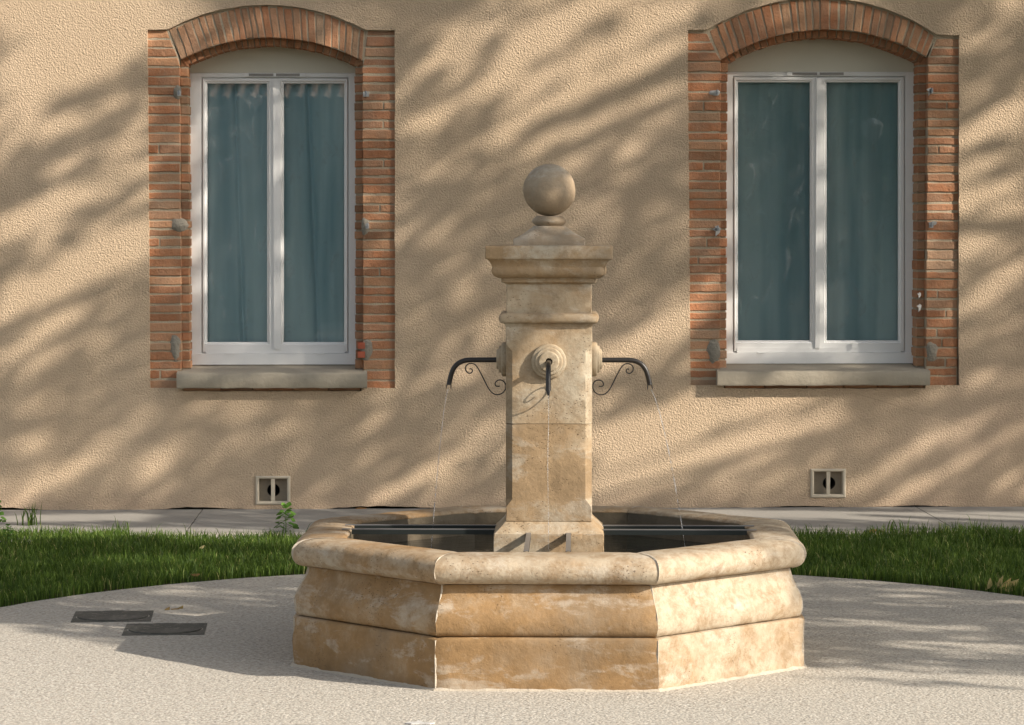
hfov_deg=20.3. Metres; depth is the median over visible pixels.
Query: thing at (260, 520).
path
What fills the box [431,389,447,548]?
water stream
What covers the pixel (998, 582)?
dry leaf
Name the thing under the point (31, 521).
grass tuft
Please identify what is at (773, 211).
curtain
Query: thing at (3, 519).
weed
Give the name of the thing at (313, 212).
curtain
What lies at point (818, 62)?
window
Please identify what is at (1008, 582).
dry leaf
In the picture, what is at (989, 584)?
dry leaf
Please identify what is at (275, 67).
window
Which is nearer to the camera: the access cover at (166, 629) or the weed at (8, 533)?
the access cover at (166, 629)
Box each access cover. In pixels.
[71,610,153,622]
[122,623,206,635]
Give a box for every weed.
[0,500,9,528]
[2,524,13,538]
[274,502,298,532]
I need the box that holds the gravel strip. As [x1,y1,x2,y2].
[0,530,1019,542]
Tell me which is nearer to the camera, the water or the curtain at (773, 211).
the water
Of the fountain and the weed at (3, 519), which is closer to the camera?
the fountain
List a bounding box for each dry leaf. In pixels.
[985,578,991,589]
[994,576,1002,588]
[1001,578,1018,591]
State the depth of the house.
18.95 m
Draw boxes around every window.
[190,47,355,364]
[725,39,913,363]
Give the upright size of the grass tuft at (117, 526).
0.118 m
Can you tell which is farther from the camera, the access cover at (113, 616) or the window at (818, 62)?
the window at (818, 62)
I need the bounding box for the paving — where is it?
[0,574,1023,724]
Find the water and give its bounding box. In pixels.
[389,535,709,552]
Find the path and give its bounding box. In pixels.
[0,506,1023,533]
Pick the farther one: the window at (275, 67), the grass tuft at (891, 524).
the window at (275, 67)
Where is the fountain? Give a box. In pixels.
[290,164,806,691]
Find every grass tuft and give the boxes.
[14,503,41,525]
[112,516,129,532]
[887,520,903,531]
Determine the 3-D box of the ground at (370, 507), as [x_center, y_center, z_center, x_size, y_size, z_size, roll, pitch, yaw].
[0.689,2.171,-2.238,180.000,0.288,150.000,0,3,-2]
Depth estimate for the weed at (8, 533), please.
17.02 m
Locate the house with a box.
[0,0,1023,509]
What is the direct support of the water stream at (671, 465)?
attached to the fountain
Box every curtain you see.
[208,84,343,341]
[738,83,896,339]
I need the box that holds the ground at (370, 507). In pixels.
[0,505,1023,605]
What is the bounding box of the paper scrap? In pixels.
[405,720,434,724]
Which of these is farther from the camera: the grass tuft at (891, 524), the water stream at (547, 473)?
the grass tuft at (891, 524)
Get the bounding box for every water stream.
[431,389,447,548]
[547,395,548,551]
[650,389,685,546]
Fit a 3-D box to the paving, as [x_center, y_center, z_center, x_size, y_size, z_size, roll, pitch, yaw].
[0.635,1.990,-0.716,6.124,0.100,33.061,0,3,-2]
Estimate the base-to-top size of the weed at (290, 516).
0.219 m

